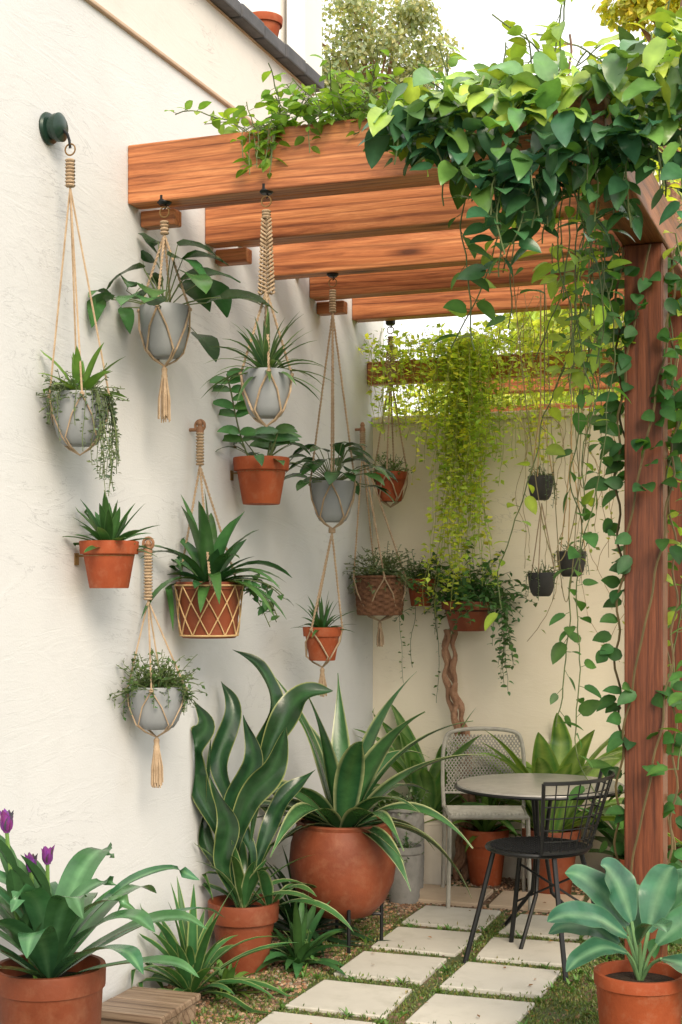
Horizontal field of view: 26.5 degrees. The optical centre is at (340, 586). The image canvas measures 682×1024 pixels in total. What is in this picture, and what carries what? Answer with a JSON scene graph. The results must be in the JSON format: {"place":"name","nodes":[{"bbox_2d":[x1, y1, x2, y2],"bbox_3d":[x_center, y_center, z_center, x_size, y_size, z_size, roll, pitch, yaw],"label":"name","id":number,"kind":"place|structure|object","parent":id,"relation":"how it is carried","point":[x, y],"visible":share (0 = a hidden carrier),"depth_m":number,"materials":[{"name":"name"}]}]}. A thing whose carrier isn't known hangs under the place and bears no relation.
{"place":"outdoors","nodes":[
{"label":"outdoors","id":0,"kind":"place"},
{"bbox_2d":[164,876,669,1023],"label":"gravel","id":1,"kind":"structure","parent":0,"point":[298,983],"depth_m":5.66,"materials":[{"name":"brown gravel"}]},
{"bbox_2d":[165,874,681,1023],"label":"ground","id":2,"kind":"structure","parent":0,"point":[458,957],"depth_m":5.47,"materials":[{"name":"green plant"}]},
{"bbox_2d":[0,808,224,1023],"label":"potted plant","id":3,"kind":"object","parent":2,"relation":"on","point":[49,975],"visible":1,"depth_m":3.95,"materials":[{"name":"green plant"}]},
{"bbox_2d":[101,986,200,1023],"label":"wooden block","id":4,"kind":"object","parent":2,"relation":"on","point":[137,1005],"depth_m":4.88,"materials":[{"name":"brown wood"}]},
{"bbox_2d":[0,0,383,1002],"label":"house wall","id":5,"kind":"structure","parent":2,"relation":"on","point":[110,80],"depth_m":5.18,"materials":[{"name":"white paint"}]},
{"bbox_2d":[36,112,129,495],"bbox_3d":[-0.815,-0.900,4.584,0.298,1.240,0.333,0,0,-14],"label":"hanging planter","id":6,"kind":"object","parent":5,"relation":"hanging from","point":[81,407],"visible":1,"depth_m":4.56,"materials":[{"name":"grey ceramic"}]},
{"bbox_2d":[62,492,158,587],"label":"wall planter","id":7,"kind":"object","parent":5,"relation":"attached to","point":[109,553],"visible":1,"depth_m":4.71,"materials":[{"name":"ceramic"}]},
{"bbox_2d":[107,536,207,787],"bbox_3d":[-0.616,0.264,5.069,0.320,0.891,0.401,0,0,20],"label":"hanging planter","id":8,"kind":"object","parent":5,"relation":"hanging from","point":[158,699],"visible":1,"depth_m":5.05,"materials":[{"name":"grey ceramic"}]},
{"bbox_2d":[139,419,292,638],"bbox_3d":[-0.407,-0.229,5.405,0.483,0.841,0.684,0,0,20],"label":"hanging planter","id":9,"kind":"object","parent":5,"relation":"hanging from","point":[208,603],"visible":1,"depth_m":5.37,"materials":[{"name":"ceramic"}]},
{"bbox_2d":[209,368,321,504],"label":"wall planter","id":10,"kind":"object","parent":5,"relation":"attached to","point":[261,477],"visible":0.96,"depth_m":5.86,"materials":[{"name":"ceramic"}]},
{"bbox_2d":[253,11,282,36],"bbox_3d":[-0.346,-2.474,6.458,0.175,0.120,0.175,0,0,20],"label":"empty terracotta pot","id":11,"kind":"object","parent":5,"relation":"on","point":[272,22],"visible":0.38,"depth_m":6.39,"materials":[{"name":"ceramic"}]},
{"bbox_2d":[344,422,430,646],"bbox_3d":[0.237,-0.270,7.292,0.405,1.148,0.459,0,0,20],"label":"hanging planter","id":12,"kind":"object","parent":5,"relation":"hanging from","point":[381,590],"visible":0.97,"depth_m":7.23,"materials":[{"name":"brown wicker"}]},
{"bbox_2d":[131,878,298,1012],"bbox_3d":[-0.449,1.277,5.204,0.532,0.426,0.715,0,0,20],"label":"spiky plant","id":13,"kind":"object","parent":2,"relation":"on","point":[191,948],"visible":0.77,"depth_m":5.21,"materials":[{"name":"green plant"}]},
{"bbox_2d":[202,952,263,1000],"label":"potted plant","id":14,"kind":"object","parent":2,"relation":"on","point":[228,973],"visible":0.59,"depth_m":5.30,"materials":[{"name":"green plant"}]},
{"bbox_2d":[191,649,353,975],"bbox_3d":[-0.225,0.875,5.692,0.619,1.251,0.645,0,0,20],"label":"potted plant","id":15,"kind":"object","parent":2,"relation":"on","point":[247,911],"visible":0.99,"depth_m":5.64,"materials":[{"name":"green plant"}]},
{"bbox_2d":[244,0,321,121],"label":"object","id":16,"kind":"object","parent":2,"relation":"on","point":[300,32],"depth_m":8.08,"materials":[{"name":"white paint"}]},
{"bbox_2d":[255,893,358,978],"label":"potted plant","id":17,"kind":"object","parent":2,"relation":"on","point":[296,957],"visible":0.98,"depth_m":5.70,"materials":[{"name":"green plant"}]},
{"bbox_2d":[257,1011,375,1023],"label":"stepping stone","id":18,"kind":"object","parent":2,"relation":"on","point":[274,1017],"visible":1,"depth_m":4.95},
{"bbox_2d":[255,846,390,956],"bbox_3d":[-0.069,1.278,6.162,0.592,0.425,0.733,0,0,20],"label":"potted plant","id":19,"kind":"object","parent":2,"relation":"on","point":[281,924],"visible":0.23,"depth_m":6.12,"materials":[{"name":"green plant"}]},
{"bbox_2d":[285,980,411,1019],"bbox_3d":[0.038,1.504,5.251,0.378,0.032,0.371,0,0,20],"label":"stepping stone","id":20,"kind":"object","parent":2,"relation":"on","point":[333,996],"visible":0.75,"depth_m":5.23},
{"bbox_2d":[257,671,480,953],"bbox_3d":[0.093,0.931,6.037,0.978,1.137,1.333,0,0,20],"label":"potted plant","id":21,"kind":"object","parent":2,"relation":"on","point":[342,832],"visible":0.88,"depth_m":5.91,"materials":[{"name":"green plant"}]},
{"bbox_2d":[334,951,445,984],"bbox_3d":[0.197,1.503,5.679,0.352,0.035,0.362,0,0,20],"label":"stepping stone","id":22,"kind":"object","parent":2,"relation":"on","point":[391,967],"visible":0.7,"depth_m":5.66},
{"bbox_2d":[322,0,464,116],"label":"tree","id":23,"kind":"object","parent":2,"relation":"on","point":[412,15],"visible":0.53,"depth_m":25.38,"materials":[{"name":"green plant"}]},
{"bbox_2d":[375,781,431,888],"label":"potted plant","id":24,"kind":"object","parent":2,"relation":"on","point":[415,819],"visible":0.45,"depth_m":7.07,"materials":[{"name":"grey plant"}]},
{"bbox_2d":[128,91,681,962],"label":"pergola","id":25,"kind":"object","parent":2,"relation":"on","point":[382,239],"visible":0.69,"depth_m":5.74,"materials":[{"name":"brown wood"}]},
{"bbox_2d":[87,195,277,422],"bbox_3d":[-0.471,-0.980,5.081,0.574,0.800,0.808,0,0,20],"label":"hanging planter","id":26,"kind":"object","parent":25,"relation":"hanging from","point":[164,332],"visible":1,"depth_m":5.07,"materials":[{"name":"grey ceramic"}]},
{"bbox_2d":[203,183,333,426],"bbox_3d":[-0.251,-0.966,5.001,0.480,0.833,0.432,0,0,20],"label":"hanging planter","id":27,"kind":"object","parent":25,"relation":"hanging from","point":[265,387],"visible":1,"depth_m":4.95,"materials":[{"name":"grey ceramic"}]},
{"bbox_2d":[284,272,397,527],"bbox_3d":[-0.001,-0.812,6.277,0.504,1.128,0.619,0,0,20],"label":"hanging planter","id":28,"kind":"object","parent":25,"relation":"hanging from","point":[332,493],"visible":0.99,"depth_m":6.25,"materials":[{"name":"grey ceramic"}]},
{"bbox_2d":[294,528,353,696],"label":"hanging planter","id":29,"kind":"object","parent":28,"relation":"hanging from","point":[323,641],"visible":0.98,"depth_m":6.27,"materials":[{"name":"ceramic"}]},
{"bbox_2d":[164,45,542,178],"bbox_3d":[0.121,-1.589,4.893,1.378,0.388,0.531,0,0,20],"label":"climbing vine","id":30,"kind":"object","parent":25,"relation":"on","point":[330,102],"visible":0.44,"depth_m":4.88,"materials":[{"name":"green plant"}]},
{"bbox_2d":[367,320,414,507],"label":"hanging planter","id":31,"kind":"object","parent":25,"relation":"hanging from","point":[394,487],"visible":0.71,"depth_m":7.42,"materials":[{"name":"ceramic"}]},
{"bbox_2d":[358,307,622,622],"bbox_3d":[0.843,-0.593,7.175,1.684,1.550,0.500,0,0,20],"label":"hanging vine","id":32,"kind":"object","parent":25,"relation":"hanging from","point":[460,375],"visible":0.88,"depth_m":7.24,"materials":[{"name":"green plant"}]},
{"bbox_2d":[358,0,681,279],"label":"climbing vine","id":33,"kind":"object","parent":25,"relation":"attached to","point":[428,126],"visible":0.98,"depth_m":4.30,"materials":[{"name":"green plant"}]},
{"bbox_2d":[528,292,558,507],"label":"hanging planter","id":34,"kind":"object","parent":25,"relation":"hanging from","point":[546,484],"visible":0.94,"depth_m":6.65,"materials":[{"name":"ceramic"}]},
{"bbox_2d":[523,503,561,600],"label":"hanging planter","id":35,"kind":"object","parent":34,"relation":"hanging from","point":[542,583],"visible":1,"depth_m":6.64,"materials":[{"name":"plastic"}]},
{"bbox_2d":[433,182,681,800],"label":"hanging vine","id":36,"kind":"object","parent":25,"relation":"hanging from","point":[587,324],"visible":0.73,"depth_m":5.69,"materials":[{"name":"green plant"}]},
{"bbox_2d":[553,304,589,582],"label":"hanging planter","id":37,"kind":"object","parent":25,"relation":"hanging from","point":[565,562],"visible":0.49,"depth_m":6.81,"materials":[{"name":"ceramic"}]},
{"bbox_2d":[529,0,681,227],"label":"climbing vine","id":38,"kind":"object","parent":25,"relation":"attached to","point":[592,56],"visible":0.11,"depth_m":4.95,"materials":[{"name":"plant"}]},
{"bbox_2d":[583,230,681,957],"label":"climbing vine","id":39,"kind":"object","parent":25,"relation":"attached to","point":[671,407],"visible":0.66,"depth_m":5.76,"materials":[{"name":"green plant"}]},
{"bbox_2d":[389,831,423,903],"bbox_3d":[0.276,1.323,6.886,0.225,0.354,0.212,0,0,-42],"label":"plant pot","id":40,"kind":"object","parent":2,"relation":"on","point":[400,892],"visible":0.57,"depth_m":6.83,"materials":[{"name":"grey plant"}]},
{"bbox_2d":[371,927,481,956],"bbox_3d":[0.363,1.504,6.102,0.377,0.032,0.382,0,0,20],"label":"stepping stone","id":41,"kind":"object","parent":2,"relation":"on","point":[445,942],"visible":0.68,"depth_m":6.07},
{"bbox_2d":[177,905,681,1023],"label":"moss","id":42,"kind":"object","parent":2,"relation":"on","point":[552,987],"visible":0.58,"depth_m":5.42,"materials":[{"name":"green plant"}]},
{"bbox_2d":[355,705,530,884],"bbox_3d":[0.521,1.051,7.249,0.956,0.899,0.580,0,0,20],"label":"potted plant","id":43,"kind":"object","parent":2,"relation":"on","point":[426,779],"visible":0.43,"depth_m":7.23,"materials":[{"name":"green plant"}]},
{"bbox_2d":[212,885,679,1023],"bbox_3d":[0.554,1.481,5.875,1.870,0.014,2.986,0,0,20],"label":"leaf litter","id":44,"kind":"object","parent":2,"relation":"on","point":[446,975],"visible":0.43,"depth_m":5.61,"materials":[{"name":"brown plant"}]},
{"bbox_2d":[402,905,500,930],"bbox_3d":[0.506,1.503,6.534,0.376,0.033,0.374,0,0,20],"label":"stepping stone","id":45,"kind":"object","parent":2,"relation":"on","point":[434,916],"visible":0.67,"depth_m":6.51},
{"bbox_2d":[418,884,492,907],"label":"stepping stone","id":46,"kind":"object","parent":2,"relation":"on","point":[434,894],"visible":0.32,"depth_m":6.94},
{"bbox_2d":[441,629,476,879],"bbox_3d":[0.605,0.863,7.419,0.197,1.292,0.086,0,0,20],"label":"vine trunk","id":47,"kind":"object","parent":2,"relation":"on","point":[460,861],"visible":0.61,"depth_m":7.41,"materials":[{"name":"brown plant"}]},
{"bbox_2d":[406,994,534,1023],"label":"stepping stone","id":48,"kind":"object","parent":2,"relation":"on","point":[445,1009],"visible":0.87,"depth_m":5.07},
{"bbox_2d":[446,773,520,886],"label":"potted plant","id":49,"kind":"object","parent":2,"relation":"on","point":[481,835],"visible":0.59,"depth_m":7.24,"materials":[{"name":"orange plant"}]},
{"bbox_2d":[441,726,531,909],"bbox_3d":[0.693,1.096,6.917,0.420,0.811,0.475,0,0,2],"label":"chair","id":50,"kind":"object","parent":2,"relation":"on","point":[471,812],"visible":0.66,"depth_m":7.11,"materials":[{"name":"grey metal"}]},
{"bbox_2d":[372,408,623,882],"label":"garden wall","id":51,"kind":"structure","parent":2,"relation":"on","point":[526,710],"depth_m":7.44,"materials":[{"name":"beige paint"}]},
{"bbox_2d":[394,548,450,702],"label":"wall planter","id":52,"kind":"object","parent":51,"relation":"attached to","point":[413,595],"visible":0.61,"depth_m":7.46,"materials":[{"name":"ceramic"}]},
{"bbox_2d":[392,536,536,695],"bbox_3d":[0.610,0.145,7.270,0.676,0.809,0.496,0,0,20],"label":"wall planter","id":53,"kind":"object","parent":51,"relation":"attached to","point":[472,611],"visible":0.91,"depth_m":7.28,"materials":[{"name":"ceramic"}]},
{"bbox_2d":[440,962,560,997],"bbox_3d":[0.610,1.502,5.497,0.384,0.036,0.372,0,0,20],"label":"stepping stone","id":54,"kind":"object","parent":2,"relation":"on","point":[484,978],"visible":0.64,"depth_m":5.47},
{"bbox_2d":[384,334,620,415],"bbox_3d":[2.111,0.026,8.068,4.284,2.953,0.895,0,0,20],"label":"hedge","id":55,"kind":"object","parent":2,"relation":"on","point":[510,399],"visible":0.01,"depth_m":8.38,"materials":[{"name":"green plant"}]},
{"bbox_2d":[421,311,623,408],"bbox_3d":[2.673,-1.105,15.930,3.296,5.231,3.044,0,0,-23],"label":"tree","id":56,"kind":"object","parent":2,"relation":"on","point":[513,323],"visible":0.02,"depth_m":15.41,"materials":[{"name":"green plant"}]},
{"bbox_2d":[476,937,579,966],"bbox_3d":[0.762,1.503,5.931,0.370,0.034,0.366,0,0,20],"label":"stepping stone","id":57,"kind":"object","parent":2,"relation":"on","point":[535,952],"visible":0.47,"depth_m":5.90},
{"bbox_2d":[489,890,583,912],"bbox_3d":[0.928,1.502,6.852,0.404,0.037,0.355,0,0,20],"label":"stepping stone","id":58,"kind":"object","parent":2,"relation":"on","point":[504,899],"visible":0.52,"depth_m":6.82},
{"bbox_2d":[462,768,614,981],"bbox_3d":[0.811,1.120,5.751,0.532,0.765,0.551,0,0,34],"label":"wire chair","id":59,"kind":"object","parent":2,"relation":"on","point":[541,846],"visible":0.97,"depth_m":5.67,"materials":[{"name":"black metal"}]},
{"bbox_2d":[464,355,623,411],"bbox_3d":[1.785,0.100,7.752,2.400,2.800,0.150,0,0,20],"label":"timber trellis","id":60,"kind":"object","parent":2,"relation":"on","point":[552,390],"depth_m":7.91,"materials":[{"name":"brown wood"}]},
{"bbox_2d":[499,914,590,941],"bbox_3d":[0.926,1.503,6.345,0.392,0.033,0.378,0,0,20],"label":"stepping stone","id":61,"kind":"object","parent":2,"relation":"on","point":[539,924],"visible":0.39,"depth_m":6.29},
{"bbox_2d":[454,773,623,948],"bbox_3d":[0.846,1.166,6.152,0.730,0.661,0.730,0,0,20],"label":"bistro table","id":62,"kind":"object","parent":61,"relation":"on","point":[521,786],"visible":0.81,"depth_m":6.11,"materials":[{"name":"black metal"}]},
{"bbox_2d":[424,713,681,893],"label":"potted plant","id":63,"kind":"object","parent":2,"relation":"on","point":[557,755],"visible":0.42,"depth_m":6.98,"materials":[{"name":"green plant"}]},
{"bbox_2d":[513,306,623,403],"bbox_3d":[2.185,-0.520,10.886,2.314,4.066,2.050,0,0,20],"label":"tree","id":64,"kind":"object","parent":2,"relation":"on","point":[535,316],"visible":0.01,"depth_m":10.93,"materials":[{"name":"green plant"}]},
{"bbox_2d":[547,857,681,1023],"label":"potted plant","id":65,"kind":"object","parent":2,"relation":"on","point":[636,987],"visible":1,"depth_m":4.55,"materials":[{"name":"green plant"}]},
{"bbox_2d":[567,790,681,865],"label":"potted plant","id":66,"kind":"object","parent":2,"relation":"on","point":[605,829],"visible":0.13,"depth_m":6.96,"materials":[{"name":"green plant"}]},
{"bbox_2d":[591,0,681,226],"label":"tree","id":67,"kind":"object","parent":2,"relation":"on","point":[630,11],"visible":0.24,"depth_m":13.56,"materials":[{"name":"yellow plant"}]},
{"bbox_2d":[238,0,653,415],"label":"sky","id":68,"kind":"structure","parent":0,"point":[483,37],"materials":[{"name":"white"}]}
]}

